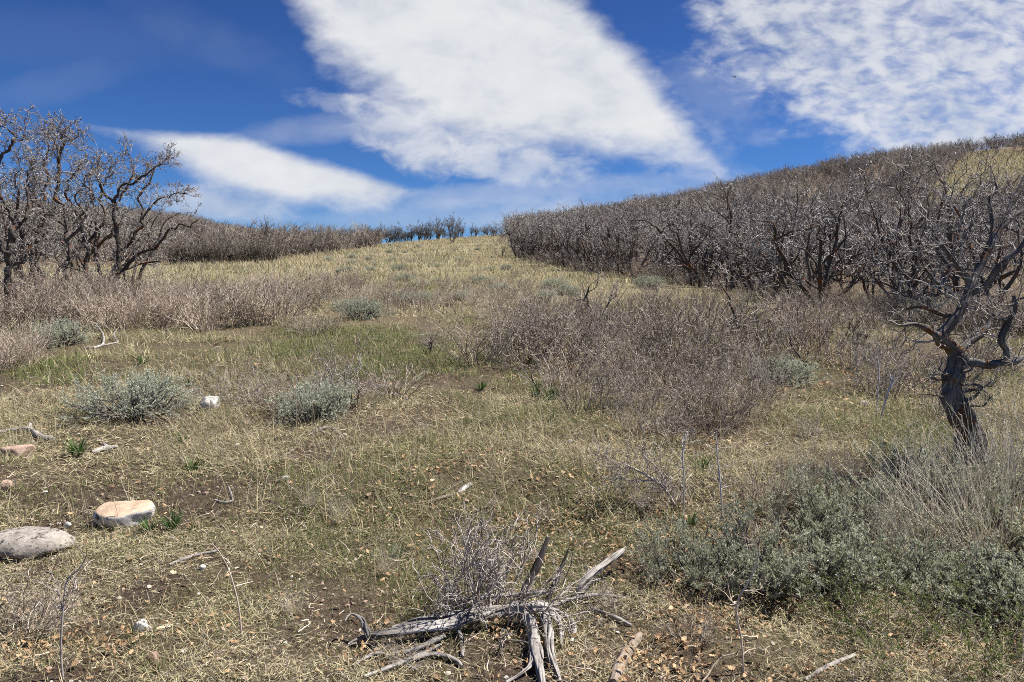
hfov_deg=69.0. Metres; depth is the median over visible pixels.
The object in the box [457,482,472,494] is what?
fallen stick
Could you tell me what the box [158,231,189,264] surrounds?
oak tree
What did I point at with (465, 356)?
bare shrub
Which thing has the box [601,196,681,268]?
oak tree
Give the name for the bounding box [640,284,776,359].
bare shrub
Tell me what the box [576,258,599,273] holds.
bare shrub
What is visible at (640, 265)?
bare shrub
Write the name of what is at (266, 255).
oak tree
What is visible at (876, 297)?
bare shrub
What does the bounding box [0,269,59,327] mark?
bare shrub
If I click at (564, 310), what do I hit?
bare shrub
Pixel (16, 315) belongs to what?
bare shrub
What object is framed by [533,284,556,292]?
bare shrub
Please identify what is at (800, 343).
bare shrub
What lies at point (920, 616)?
shrub
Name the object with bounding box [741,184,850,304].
oak tree
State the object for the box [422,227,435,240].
oak tree
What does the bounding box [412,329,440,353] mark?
oak
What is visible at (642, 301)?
bare shrub
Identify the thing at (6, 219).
oak tree
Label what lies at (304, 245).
oak tree
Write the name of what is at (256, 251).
oak tree
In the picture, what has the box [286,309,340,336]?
bare shrub
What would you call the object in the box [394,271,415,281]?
sagebrush
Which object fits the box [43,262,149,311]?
bare shrub
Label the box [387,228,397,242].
oak tree
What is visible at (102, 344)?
dead branch
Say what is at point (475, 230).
oak tree
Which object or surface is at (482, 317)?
dry grass clump
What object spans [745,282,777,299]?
bare shrub
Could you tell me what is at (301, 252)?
oak tree
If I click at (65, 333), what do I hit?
sagebrush
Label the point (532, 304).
bare shrub
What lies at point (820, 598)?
shrub
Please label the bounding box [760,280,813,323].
bare shrub
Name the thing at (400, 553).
green tuft
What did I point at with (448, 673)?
gravel
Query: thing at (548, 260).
bare shrub
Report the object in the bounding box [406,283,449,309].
bare shrub
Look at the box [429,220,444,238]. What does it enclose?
oak tree
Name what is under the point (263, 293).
bare shrub
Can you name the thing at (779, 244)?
oak tree
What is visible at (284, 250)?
oak tree
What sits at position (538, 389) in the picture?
oak
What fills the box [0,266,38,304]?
bare shrub
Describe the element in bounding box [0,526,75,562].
boulder
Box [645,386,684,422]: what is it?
bare shrub
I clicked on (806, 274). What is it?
bare shrub
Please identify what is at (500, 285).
sagebrush
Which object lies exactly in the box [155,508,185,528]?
green tuft
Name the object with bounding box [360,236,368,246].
oak tree
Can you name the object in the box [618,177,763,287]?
oak tree
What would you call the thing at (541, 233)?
oak tree
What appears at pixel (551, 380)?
bare shrub
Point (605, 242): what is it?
oak tree
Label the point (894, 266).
oak tree
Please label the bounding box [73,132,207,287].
oak tree
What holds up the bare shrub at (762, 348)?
on the ground at (338, 596)
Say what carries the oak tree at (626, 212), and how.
on the ground at (338, 596)
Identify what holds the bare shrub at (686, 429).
on the ground at (338, 596)
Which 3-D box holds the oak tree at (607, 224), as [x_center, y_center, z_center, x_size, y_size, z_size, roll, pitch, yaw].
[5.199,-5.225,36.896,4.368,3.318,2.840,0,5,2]
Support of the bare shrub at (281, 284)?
on the ground at (338, 596)
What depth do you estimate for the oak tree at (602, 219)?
41.15 m
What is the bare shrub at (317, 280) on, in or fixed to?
on the ground at (338, 596)
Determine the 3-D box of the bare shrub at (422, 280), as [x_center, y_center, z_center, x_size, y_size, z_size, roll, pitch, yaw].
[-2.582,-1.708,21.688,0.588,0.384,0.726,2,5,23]
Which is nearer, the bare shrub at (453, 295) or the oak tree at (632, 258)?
the bare shrub at (453, 295)
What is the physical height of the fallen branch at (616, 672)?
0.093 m
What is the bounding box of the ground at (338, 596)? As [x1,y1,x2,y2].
[0,146,1023,681]
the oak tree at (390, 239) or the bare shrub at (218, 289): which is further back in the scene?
the oak tree at (390, 239)
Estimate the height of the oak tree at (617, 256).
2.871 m
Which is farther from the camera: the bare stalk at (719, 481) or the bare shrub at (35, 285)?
the bare shrub at (35, 285)
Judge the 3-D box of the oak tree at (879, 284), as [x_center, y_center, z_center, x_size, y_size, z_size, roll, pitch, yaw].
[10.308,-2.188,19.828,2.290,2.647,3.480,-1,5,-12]
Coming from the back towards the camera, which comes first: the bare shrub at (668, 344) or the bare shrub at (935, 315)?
the bare shrub at (935, 315)
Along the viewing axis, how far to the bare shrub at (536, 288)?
18.43 m
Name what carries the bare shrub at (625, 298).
on the ground at (338, 596)
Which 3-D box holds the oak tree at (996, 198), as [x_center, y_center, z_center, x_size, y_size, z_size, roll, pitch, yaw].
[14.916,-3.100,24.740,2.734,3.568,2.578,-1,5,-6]
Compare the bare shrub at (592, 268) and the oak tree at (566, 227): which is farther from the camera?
the oak tree at (566, 227)
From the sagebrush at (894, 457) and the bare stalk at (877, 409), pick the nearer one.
the sagebrush at (894, 457)
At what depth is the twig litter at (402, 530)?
3.90 m
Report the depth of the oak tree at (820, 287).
16.95 m
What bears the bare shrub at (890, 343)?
on the ground at (338, 596)
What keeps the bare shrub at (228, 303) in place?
on the ground at (338, 596)
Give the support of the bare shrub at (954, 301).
on the ground at (338, 596)
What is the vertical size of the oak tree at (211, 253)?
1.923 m
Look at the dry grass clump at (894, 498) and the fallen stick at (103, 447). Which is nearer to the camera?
the dry grass clump at (894, 498)
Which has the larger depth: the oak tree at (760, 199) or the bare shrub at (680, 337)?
the oak tree at (760, 199)
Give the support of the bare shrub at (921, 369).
on the ground at (338, 596)
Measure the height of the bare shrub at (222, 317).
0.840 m
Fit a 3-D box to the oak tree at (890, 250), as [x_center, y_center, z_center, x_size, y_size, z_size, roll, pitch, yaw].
[8.079,-1.667,15.021,2.488,3.139,2.117,0,5,0]
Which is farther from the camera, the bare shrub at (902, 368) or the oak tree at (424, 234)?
the oak tree at (424, 234)
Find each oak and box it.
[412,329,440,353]
[518,363,545,399]
[566,276,624,313]
[573,267,606,321]
[703,267,779,346]
[740,296,776,346]
[771,319,813,374]
[835,308,878,350]
[879,133,1023,479]
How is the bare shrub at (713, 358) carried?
on the ground at (338, 596)
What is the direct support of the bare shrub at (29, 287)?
on the ground at (338, 596)
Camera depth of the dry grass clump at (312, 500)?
4.52 m
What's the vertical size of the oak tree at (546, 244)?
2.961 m
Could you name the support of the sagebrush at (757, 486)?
on the ground at (338, 596)
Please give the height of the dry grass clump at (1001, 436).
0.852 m
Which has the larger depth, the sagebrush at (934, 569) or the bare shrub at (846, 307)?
the bare shrub at (846, 307)
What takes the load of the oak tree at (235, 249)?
on the ground at (338, 596)
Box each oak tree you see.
[0,104,58,326]
[0,125,73,283]
[0,150,96,280]
[0,164,60,281]
[0,164,148,279]
[0,165,27,250]
[0,171,50,274]
[14,109,109,294]
[28,159,139,282]
[39,182,159,281]
[40,146,127,289]
[46,179,94,280]
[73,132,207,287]
[105,196,188,283]
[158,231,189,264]
[162,235,187,262]
[168,232,193,263]
[171,234,195,263]
[178,233,201,261]
[183,244,201,262]
[187,232,217,262]
[187,241,207,261]
[188,224,204,245]
[199,235,224,263]
[203,232,235,263]
[209,229,255,260]
[221,240,235,261]
[223,238,243,261]
[227,246,244,261]
[231,237,251,260]
[235,234,264,261]
[242,232,270,263]
[252,233,278,261]
[258,235,284,262]
[260,243,274,261]
[280,240,289,257]
[289,240,301,255]
[296,243,305,255]
[300,240,311,254]
[314,236,329,252]
[354,235,363,248]
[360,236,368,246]
[381,226,396,243]
[385,223,395,241]
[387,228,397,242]
[392,220,403,240]
[397,228,405,242]
[404,224,415,238]
[405,231,416,241]
[413,227,423,238]
[414,219,422,239]
[419,220,436,237]
[420,226,432,239]
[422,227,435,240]
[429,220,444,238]
[431,213,448,235]
[443,212,461,237]
[444,228,462,242]
[448,218,463,237]
[471,222,481,235]
[481,222,490,235]
[486,221,496,235]
[488,217,539,257]
[495,209,547,254]
[500,212,551,259]
[504,213,521,254]
[504,219,524,252]
[508,217,538,256]
[511,218,547,254]
[512,215,539,249]
[514,212,542,259]
[515,210,584,263]
[519,210,550,258]
[525,214,569,258]
[530,209,593,258]
[534,205,596,268]
[534,210,558,260]
[534,211,559,250]
[538,203,577,243]
[538,206,582,265]
[545,214,598,263]
[546,210,588,266]
[553,203,580,238]
[560,196,621,270]
[561,201,613,258]
[561,206,612,268]
[570,205,643,268]
[572,207,636,266]
[573,204,636,272]
[574,203,639,264]
[579,205,650,273]
[583,205,617,257]
[586,193,652,268]
[586,207,620,270]
[587,201,656,261]
[588,207,646,275]
[596,202,642,260]
[600,203,674,277]
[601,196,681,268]
[604,196,671,261]
[610,199,659,260]
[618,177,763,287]
[619,206,693,270]
[621,199,654,252]
[627,196,696,265]
[638,189,716,271]
[640,212,723,279]
[647,197,695,262]
[657,209,718,285]
[660,193,726,282]
[660,193,754,282]
[670,189,737,273]
[674,187,788,281]
[684,173,771,278]
[685,213,762,291]
[701,189,829,299]
[702,198,773,264]
[705,186,760,270]
[709,198,815,290]
[713,195,795,294]
[713,195,806,283]
[714,195,801,283]
[719,173,875,307]
[722,179,811,288]
[733,193,804,274]
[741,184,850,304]
[743,175,877,298]
[748,207,813,278]
[763,207,836,276]
[778,204,831,279]
[783,205,914,295]
[796,205,883,292]
[803,155,942,300]
[803,187,892,276]
[827,143,995,304]
[834,216,907,300]
[838,204,890,280]
[847,207,985,296]
[860,179,997,311]
[864,175,1015,300]
[865,171,1023,323]
[866,205,973,298]
[880,185,997,288]
[895,139,1023,308]
[906,193,1023,292]
[930,195,1008,285]
[957,192,993,296]
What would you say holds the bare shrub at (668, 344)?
on the ground at (338, 596)
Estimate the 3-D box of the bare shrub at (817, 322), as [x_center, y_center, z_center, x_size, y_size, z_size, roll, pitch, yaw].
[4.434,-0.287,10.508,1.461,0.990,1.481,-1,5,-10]
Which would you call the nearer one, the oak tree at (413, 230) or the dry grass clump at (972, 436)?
the dry grass clump at (972, 436)
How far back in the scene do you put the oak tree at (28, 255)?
22.38 m
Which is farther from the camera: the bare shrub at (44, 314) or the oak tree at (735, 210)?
the oak tree at (735, 210)
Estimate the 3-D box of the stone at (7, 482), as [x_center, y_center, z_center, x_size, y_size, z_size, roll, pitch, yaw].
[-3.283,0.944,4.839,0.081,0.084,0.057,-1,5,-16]
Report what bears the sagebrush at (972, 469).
on the ground at (338, 596)
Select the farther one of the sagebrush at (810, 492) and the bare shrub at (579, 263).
the bare shrub at (579, 263)
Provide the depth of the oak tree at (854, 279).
19.56 m
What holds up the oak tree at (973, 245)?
on the ground at (338, 596)
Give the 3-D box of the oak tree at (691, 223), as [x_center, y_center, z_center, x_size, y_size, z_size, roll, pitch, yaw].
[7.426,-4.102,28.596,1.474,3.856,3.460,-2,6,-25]
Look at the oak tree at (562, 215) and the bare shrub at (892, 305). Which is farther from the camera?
the oak tree at (562, 215)
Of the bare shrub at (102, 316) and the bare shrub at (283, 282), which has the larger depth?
the bare shrub at (283, 282)
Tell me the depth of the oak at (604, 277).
13.81 m
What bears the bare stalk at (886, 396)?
on the ground at (338, 596)
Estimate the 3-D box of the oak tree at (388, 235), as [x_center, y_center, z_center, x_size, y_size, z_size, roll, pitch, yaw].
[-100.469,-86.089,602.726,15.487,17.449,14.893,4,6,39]
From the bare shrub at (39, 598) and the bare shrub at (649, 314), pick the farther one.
the bare shrub at (649, 314)
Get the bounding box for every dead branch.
[85,323,118,348]
[308,426,341,438]
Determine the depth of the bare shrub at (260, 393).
7.05 m
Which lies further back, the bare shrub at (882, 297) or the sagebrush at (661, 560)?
the bare shrub at (882, 297)
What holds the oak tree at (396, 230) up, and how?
on the ground at (338, 596)
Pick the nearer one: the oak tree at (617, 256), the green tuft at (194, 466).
the green tuft at (194, 466)
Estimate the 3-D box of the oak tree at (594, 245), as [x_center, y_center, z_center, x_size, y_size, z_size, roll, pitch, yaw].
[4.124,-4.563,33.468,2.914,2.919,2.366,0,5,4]
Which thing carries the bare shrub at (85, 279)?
on the ground at (338, 596)
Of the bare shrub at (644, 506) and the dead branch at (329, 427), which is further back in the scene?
the dead branch at (329, 427)
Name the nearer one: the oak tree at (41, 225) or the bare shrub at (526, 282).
the oak tree at (41, 225)
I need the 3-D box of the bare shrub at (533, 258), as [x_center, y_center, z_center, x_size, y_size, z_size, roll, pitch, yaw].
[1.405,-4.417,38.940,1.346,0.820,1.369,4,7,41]
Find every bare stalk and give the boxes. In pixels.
[34,536,91,678]
[212,543,241,635]
[671,428,698,513]
[704,431,734,517]
[707,534,762,673]
[871,348,880,418]
[880,372,900,417]
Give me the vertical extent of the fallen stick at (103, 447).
0.051 m
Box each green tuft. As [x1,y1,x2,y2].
[60,433,93,455]
[131,354,151,363]
[134,513,160,531]
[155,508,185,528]
[169,432,187,442]
[171,455,208,471]
[387,541,406,557]
[473,379,488,389]
[527,381,545,396]
[537,382,561,400]
[677,510,701,526]
[686,453,715,470]
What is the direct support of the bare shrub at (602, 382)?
on the ground at (338, 596)
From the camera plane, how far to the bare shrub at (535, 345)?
9.55 m
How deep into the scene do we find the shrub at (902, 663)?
2.71 m
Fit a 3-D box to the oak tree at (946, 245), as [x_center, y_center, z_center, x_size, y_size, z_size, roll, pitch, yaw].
[11.613,-2.661,19.740,2.868,3.632,3.791,-4,6,-37]
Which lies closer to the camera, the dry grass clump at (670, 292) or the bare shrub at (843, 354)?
the bare shrub at (843, 354)
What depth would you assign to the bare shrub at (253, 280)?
20.37 m
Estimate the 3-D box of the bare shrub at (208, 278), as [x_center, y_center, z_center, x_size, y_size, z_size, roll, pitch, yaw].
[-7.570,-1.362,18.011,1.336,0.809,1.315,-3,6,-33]
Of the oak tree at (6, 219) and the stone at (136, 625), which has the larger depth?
the oak tree at (6, 219)
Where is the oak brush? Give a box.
[0,131,1023,273]
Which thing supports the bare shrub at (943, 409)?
on the ground at (338, 596)
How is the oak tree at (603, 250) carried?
on the ground at (338, 596)
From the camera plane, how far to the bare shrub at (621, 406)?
6.61 m
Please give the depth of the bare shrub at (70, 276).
14.50 m
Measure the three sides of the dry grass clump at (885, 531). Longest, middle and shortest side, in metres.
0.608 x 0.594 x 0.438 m
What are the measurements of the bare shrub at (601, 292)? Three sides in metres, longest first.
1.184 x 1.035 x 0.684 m
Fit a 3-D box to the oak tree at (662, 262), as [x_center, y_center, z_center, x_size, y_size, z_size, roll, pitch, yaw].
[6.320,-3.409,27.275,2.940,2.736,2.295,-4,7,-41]
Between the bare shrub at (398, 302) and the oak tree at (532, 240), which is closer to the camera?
the bare shrub at (398, 302)
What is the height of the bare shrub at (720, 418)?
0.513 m
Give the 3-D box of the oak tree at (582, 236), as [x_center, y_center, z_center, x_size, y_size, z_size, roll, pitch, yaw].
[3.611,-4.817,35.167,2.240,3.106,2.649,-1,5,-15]
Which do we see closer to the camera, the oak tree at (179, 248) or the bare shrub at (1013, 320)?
the bare shrub at (1013, 320)
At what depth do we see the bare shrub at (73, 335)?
11.09 m
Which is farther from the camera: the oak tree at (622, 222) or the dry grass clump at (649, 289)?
the oak tree at (622, 222)
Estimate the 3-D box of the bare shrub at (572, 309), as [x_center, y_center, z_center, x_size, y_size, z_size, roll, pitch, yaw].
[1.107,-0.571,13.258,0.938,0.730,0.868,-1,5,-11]
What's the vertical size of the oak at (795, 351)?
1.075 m
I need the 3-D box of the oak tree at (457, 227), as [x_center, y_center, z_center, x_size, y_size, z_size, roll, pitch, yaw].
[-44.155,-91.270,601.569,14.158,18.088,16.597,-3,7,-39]
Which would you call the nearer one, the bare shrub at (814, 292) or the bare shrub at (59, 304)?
the bare shrub at (59, 304)
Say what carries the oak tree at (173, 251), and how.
on the ground at (338, 596)
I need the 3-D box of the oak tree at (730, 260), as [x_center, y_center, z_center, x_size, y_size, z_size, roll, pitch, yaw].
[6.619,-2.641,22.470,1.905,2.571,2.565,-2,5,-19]
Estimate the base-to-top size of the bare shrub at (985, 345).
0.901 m
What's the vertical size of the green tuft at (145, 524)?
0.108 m
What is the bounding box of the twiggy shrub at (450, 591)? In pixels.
[410,490,608,662]
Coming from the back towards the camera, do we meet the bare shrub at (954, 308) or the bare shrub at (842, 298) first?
the bare shrub at (842, 298)
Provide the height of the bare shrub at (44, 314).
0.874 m
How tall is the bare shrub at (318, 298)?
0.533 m
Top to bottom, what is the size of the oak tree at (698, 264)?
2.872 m
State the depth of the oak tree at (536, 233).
42.83 m
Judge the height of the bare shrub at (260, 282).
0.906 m
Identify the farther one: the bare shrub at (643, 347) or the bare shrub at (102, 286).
the bare shrub at (102, 286)
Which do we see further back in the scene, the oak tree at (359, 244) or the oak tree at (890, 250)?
the oak tree at (359, 244)
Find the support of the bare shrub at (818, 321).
on the ground at (338, 596)
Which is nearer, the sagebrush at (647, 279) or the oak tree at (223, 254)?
the sagebrush at (647, 279)
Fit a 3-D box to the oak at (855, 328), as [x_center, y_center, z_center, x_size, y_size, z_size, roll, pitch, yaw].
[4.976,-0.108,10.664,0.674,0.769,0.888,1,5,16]
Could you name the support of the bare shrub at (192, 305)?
on the ground at (338, 596)
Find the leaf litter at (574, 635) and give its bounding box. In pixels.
[0,301,1023,681]
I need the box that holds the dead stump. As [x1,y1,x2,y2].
[344,536,631,681]
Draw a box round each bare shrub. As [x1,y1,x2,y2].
[0,260,50,294]
[0,261,92,304]
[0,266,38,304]
[0,267,89,311]
[0,268,51,318]
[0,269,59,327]
[0,278,39,309]
[0,282,102,330]
[0,286,32,320]
[0,287,62,332]
[0,291,17,325]
[0,312,70,357]
[0,325,45,370]
[0,328,40,371]
[0,558,96,642]
[1,260,125,314]
[1,265,45,288]
[1,576,82,637]
[9,324,58,363]
[12,272,65,312]
[16,275,107,319]
[18,263,121,304]
[20,274,102,326]
[31,275,149,330]
[36,265,127,288]
[42,267,121,296]
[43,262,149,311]
[44,282,110,318]
[45,268,135,304]
[48,268,131,293]
[58,269,144,309]
[59,316,88,345]
[67,261,175,310]
[69,288,161,331]
[71,273,128,318]
[79,265,157,296]
[95,272,167,301]
[95,285,175,329]
[108,280,186,321]
[108,282,159,314]
[123,271,163,287]
[126,281,227,326]
[127,270,213,312]
[132,277,170,299]
[135,276,204,329]
[148,276,196,293]
[153,277,202,306]
[154,271,221,319]
[155,284,243,331]
[159,353,290,408]
[162,276,255,318]
[174,270,226,295]
[179,279,227,307]
[185,283,264,327]
[186,274,234,298]
[196,277,241,306]
[196,277,262,308]
[200,270,279,317]
[208,276,257,298]
[219,266,295,325]
[220,371,299,411]
[230,269,289,299]
[232,277,288,308]
[233,275,319,322]
[235,268,334,314]
[236,272,268,291]
[250,268,314,300]
[260,385,328,417]
[265,276,289,293]
[266,349,364,402]
[279,313,314,332]
[279,323,391,416]
[285,266,329,292]
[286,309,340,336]
[288,276,333,302]
[291,267,342,295]
[299,289,326,309]
[309,311,348,333]
[310,263,353,299]
[317,276,358,294]
[319,270,370,295]
[326,294,352,306]
[332,282,375,305]
[340,268,373,290]
[349,280,368,295]
[352,280,398,303]
[360,352,440,399]
[363,280,382,293]
[363,280,411,304]
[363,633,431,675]
[378,283,413,311]
[383,279,414,294]
[384,275,394,288]
[406,280,427,294]
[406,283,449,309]
[409,323,448,346]
[416,277,430,288]
[423,298,529,366]
[430,287,452,306]
[431,273,451,288]
[433,284,444,294]
[439,278,470,293]
[439,286,458,305]
[454,279,495,296]
[455,286,488,305]
[456,260,472,266]
[458,278,472,286]
[465,292,549,336]
[467,305,556,348]
[469,322,534,356]
[476,279,495,288]
[478,286,512,306]
[480,281,535,305]
[482,295,581,365]
[483,291,543,327]
[486,339,526,370]
[491,275,513,285]
[496,282,518,297]
[498,287,625,358]
[504,277,541,296]
[508,285,536,308]
[508,293,577,325]
[509,267,524,276]
[509,279,582,342]
[512,351,600,398]
[514,274,538,288]
[515,298,542,313]
[515,319,622,378]
[520,287,634,363]
[522,250,549,262]
[524,500,562,527]
[527,291,553,308]
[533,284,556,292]
[536,362,639,415]
[542,252,565,265]
[544,280,636,365]
[553,290,597,322]
[554,291,578,306]
[559,299,637,342]
[563,257,589,270]
[566,277,614,304]
[567,562,652,627]
[575,306,682,368]
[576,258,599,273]
[576,417,701,510]
[577,312,641,383]
[579,293,634,328]
[580,328,664,390]
[585,288,705,340]
[585,348,632,404]
[586,351,669,408]
[596,353,713,408]
[598,289,680,357]
[599,256,627,274]
[600,388,629,422]
[604,337,701,391]
[607,314,694,377]
[609,401,657,434]
[611,290,759,370]
[612,289,639,307]
[612,308,739,375]
[613,290,698,325]
[616,467,699,515]
[617,377,668,412]
[620,261,661,279]
[622,340,733,395]
[624,300,703,338]
[625,256,656,276]
[625,257,668,279]
[626,284,668,313]
[627,391,740,444]
[632,398,692,437]
[636,275,682,297]
[637,281,688,312]
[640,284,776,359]
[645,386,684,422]
[646,258,699,282]
[646,359,727,429]
[647,597,725,646]
[656,259,681,281]
[658,368,775,424]
[659,286,723,321]
[664,378,762,437]
[667,315,726,374]
[668,287,789,338]
[669,355,739,395]
[672,361,705,396]
[673,346,750,402]
[675,271,700,285]
[676,263,711,283]
[681,338,746,376]
[685,285,722,306]
[685,291,733,313]
[685,328,797,390]
[689,378,768,426]
[690,318,719,344]
[690,320,792,374]
[692,291,745,325]
[695,271,714,285]
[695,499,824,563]
[704,267,749,289]
[706,362,801,423]
[707,315,781,362]
[711,404,753,437]
[719,336,793,395]
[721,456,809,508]
[723,285,751,301]
[727,275,756,290]
[728,322,799,379]
[739,279,837,340]
[740,307,806,346]
[742,358,802,400]
[744,301,852,362]
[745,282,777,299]
[745,284,765,296]
[750,268,803,297]
[750,285,790,298]
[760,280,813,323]
[762,289,881,354]
[767,281,800,301]
[785,274,849,305]
[785,409,833,441]
[787,270,823,302]
[787,297,844,339]
[788,291,848,328]
[791,282,836,302]
[799,292,834,311]
[807,330,884,368]
[810,288,849,309]
[823,288,870,308]
[823,316,917,397]
[829,300,859,314]
[831,292,869,311]
[834,317,921,363]
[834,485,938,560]
[839,302,879,327]
[845,282,914,312]
[847,297,915,329]
[848,330,941,396]
[849,296,886,317]
[851,289,890,310]
[854,329,1022,392]
[858,354,911,401]
[863,287,925,321]
[866,286,915,315]
[874,285,956,321]
[880,336,946,377]
[883,290,967,330]
[895,288,938,306]
[904,379,992,420]
[910,306,1023,359]
[916,286,1002,329]
[918,285,1006,331]
[922,296,971,325]
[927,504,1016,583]
[931,287,985,322]
[951,280,1023,326]
[965,296,1023,333]
[967,333,1023,371]
[976,288,1023,334]
[976,306,1023,333]
[991,304,1023,333]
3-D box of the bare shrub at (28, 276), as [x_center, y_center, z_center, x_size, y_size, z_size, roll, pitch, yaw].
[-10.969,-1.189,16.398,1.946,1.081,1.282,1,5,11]
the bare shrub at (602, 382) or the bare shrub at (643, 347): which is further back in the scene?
the bare shrub at (643, 347)
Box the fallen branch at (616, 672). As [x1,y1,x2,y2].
[608,632,643,681]
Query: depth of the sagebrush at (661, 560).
3.66 m
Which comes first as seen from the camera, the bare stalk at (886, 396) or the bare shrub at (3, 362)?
the bare stalk at (886, 396)
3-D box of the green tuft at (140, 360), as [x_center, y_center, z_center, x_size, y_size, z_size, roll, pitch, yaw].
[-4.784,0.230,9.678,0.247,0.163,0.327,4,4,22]
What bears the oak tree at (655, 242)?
on the ground at (338, 596)
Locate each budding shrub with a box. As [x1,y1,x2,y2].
[359,386,388,403]
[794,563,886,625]
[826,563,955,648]
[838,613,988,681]
[845,436,913,470]
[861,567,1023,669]
[884,422,953,453]
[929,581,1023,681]
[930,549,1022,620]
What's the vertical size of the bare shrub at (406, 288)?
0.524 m
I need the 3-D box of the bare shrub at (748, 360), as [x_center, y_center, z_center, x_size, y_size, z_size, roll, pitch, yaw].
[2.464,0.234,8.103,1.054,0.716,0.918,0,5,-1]
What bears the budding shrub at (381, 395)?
on the ground at (338, 596)
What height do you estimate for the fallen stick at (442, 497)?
0.041 m
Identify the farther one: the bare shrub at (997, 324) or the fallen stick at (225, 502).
the bare shrub at (997, 324)
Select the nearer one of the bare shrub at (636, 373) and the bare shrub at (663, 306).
the bare shrub at (636, 373)
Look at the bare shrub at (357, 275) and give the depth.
20.07 m
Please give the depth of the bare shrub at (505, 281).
21.73 m
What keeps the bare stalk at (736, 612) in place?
on the ground at (338, 596)
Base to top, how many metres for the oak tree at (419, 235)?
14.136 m
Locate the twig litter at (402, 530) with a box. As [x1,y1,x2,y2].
[0,310,1022,681]
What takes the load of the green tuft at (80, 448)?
on the ground at (338, 596)
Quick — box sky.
[0,0,1023,243]
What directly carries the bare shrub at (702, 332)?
on the ground at (338, 596)
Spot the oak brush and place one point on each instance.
(759, 184)
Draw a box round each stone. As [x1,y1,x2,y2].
[0,444,35,458]
[1,479,12,490]
[64,522,71,528]
[93,500,154,527]
[133,621,151,635]
[145,651,159,666]
[199,396,219,410]
[199,564,205,569]
[858,401,870,406]
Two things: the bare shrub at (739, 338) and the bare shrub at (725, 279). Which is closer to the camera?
the bare shrub at (739, 338)
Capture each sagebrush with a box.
[24,313,100,350]
[48,362,210,425]
[261,370,355,425]
[328,297,362,311]
[332,292,394,319]
[337,266,353,271]
[383,290,413,302]
[389,262,408,270]
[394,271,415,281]
[399,288,435,305]
[448,287,470,300]
[469,275,492,283]
[488,281,514,290]
[533,275,571,287]
[533,287,558,300]
[554,281,585,296]
[627,503,771,597]
[629,272,666,288]
[677,491,877,607]
[737,349,828,388]
[747,451,910,529]
[756,490,877,560]
[763,502,966,605]
[833,469,992,550]
[839,529,1023,626]
[851,434,1017,487]
[857,438,1023,521]
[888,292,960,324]
[889,451,1023,572]
[911,527,1023,641]
[978,446,1023,482]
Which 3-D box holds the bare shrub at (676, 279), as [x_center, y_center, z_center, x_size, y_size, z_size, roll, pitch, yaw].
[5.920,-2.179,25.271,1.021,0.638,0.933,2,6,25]
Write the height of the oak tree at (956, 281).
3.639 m
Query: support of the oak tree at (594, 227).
on the ground at (338, 596)
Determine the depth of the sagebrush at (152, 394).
6.73 m
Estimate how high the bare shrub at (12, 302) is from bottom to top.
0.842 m
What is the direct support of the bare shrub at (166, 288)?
on the ground at (338, 596)
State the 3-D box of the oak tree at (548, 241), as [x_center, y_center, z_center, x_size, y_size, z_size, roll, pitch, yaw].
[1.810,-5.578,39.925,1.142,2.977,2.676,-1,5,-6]
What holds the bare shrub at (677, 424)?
on the ground at (338, 596)
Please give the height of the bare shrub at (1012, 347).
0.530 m
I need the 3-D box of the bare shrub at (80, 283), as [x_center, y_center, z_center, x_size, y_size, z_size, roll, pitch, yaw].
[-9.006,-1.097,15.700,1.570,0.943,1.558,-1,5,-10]
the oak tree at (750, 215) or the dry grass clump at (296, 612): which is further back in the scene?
the oak tree at (750, 215)
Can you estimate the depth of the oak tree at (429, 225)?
601.97 m
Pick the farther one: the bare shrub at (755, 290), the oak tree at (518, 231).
the oak tree at (518, 231)
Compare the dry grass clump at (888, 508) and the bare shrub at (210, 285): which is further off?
the bare shrub at (210, 285)
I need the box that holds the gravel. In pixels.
[0,371,1023,681]
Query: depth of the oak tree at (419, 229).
600.90 m
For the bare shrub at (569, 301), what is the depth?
15.31 m
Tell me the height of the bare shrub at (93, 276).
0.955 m
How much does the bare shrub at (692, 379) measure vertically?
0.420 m
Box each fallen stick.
[0,423,55,439]
[89,439,117,453]
[169,550,216,565]
[214,487,233,503]
[427,494,452,503]
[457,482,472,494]
[803,653,855,680]
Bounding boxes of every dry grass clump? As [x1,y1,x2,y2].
[264,580,317,614]
[290,476,332,507]
[318,480,359,523]
[369,531,412,575]
[466,296,491,318]
[637,280,659,298]
[657,283,693,306]
[729,451,811,512]
[760,427,846,502]
[789,431,866,487]
[803,435,900,501]
[822,438,976,545]
[822,488,951,569]
[842,426,1000,552]
[855,424,974,515]
[860,411,1023,561]
[868,399,1023,516]
[872,492,981,574]
[890,428,1022,535]
[910,376,1023,516]
[917,397,1023,539]
[925,408,1023,478]
[961,366,1023,480]
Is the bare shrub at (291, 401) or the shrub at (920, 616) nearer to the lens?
the shrub at (920, 616)
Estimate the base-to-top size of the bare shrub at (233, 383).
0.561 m
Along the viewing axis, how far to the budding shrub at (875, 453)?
5.25 m
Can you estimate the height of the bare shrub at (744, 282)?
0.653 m
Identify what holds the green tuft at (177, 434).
on the ground at (338, 596)
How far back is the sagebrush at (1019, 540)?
4.03 m
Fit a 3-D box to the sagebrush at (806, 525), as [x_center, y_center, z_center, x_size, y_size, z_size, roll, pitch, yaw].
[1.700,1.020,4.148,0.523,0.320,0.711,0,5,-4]

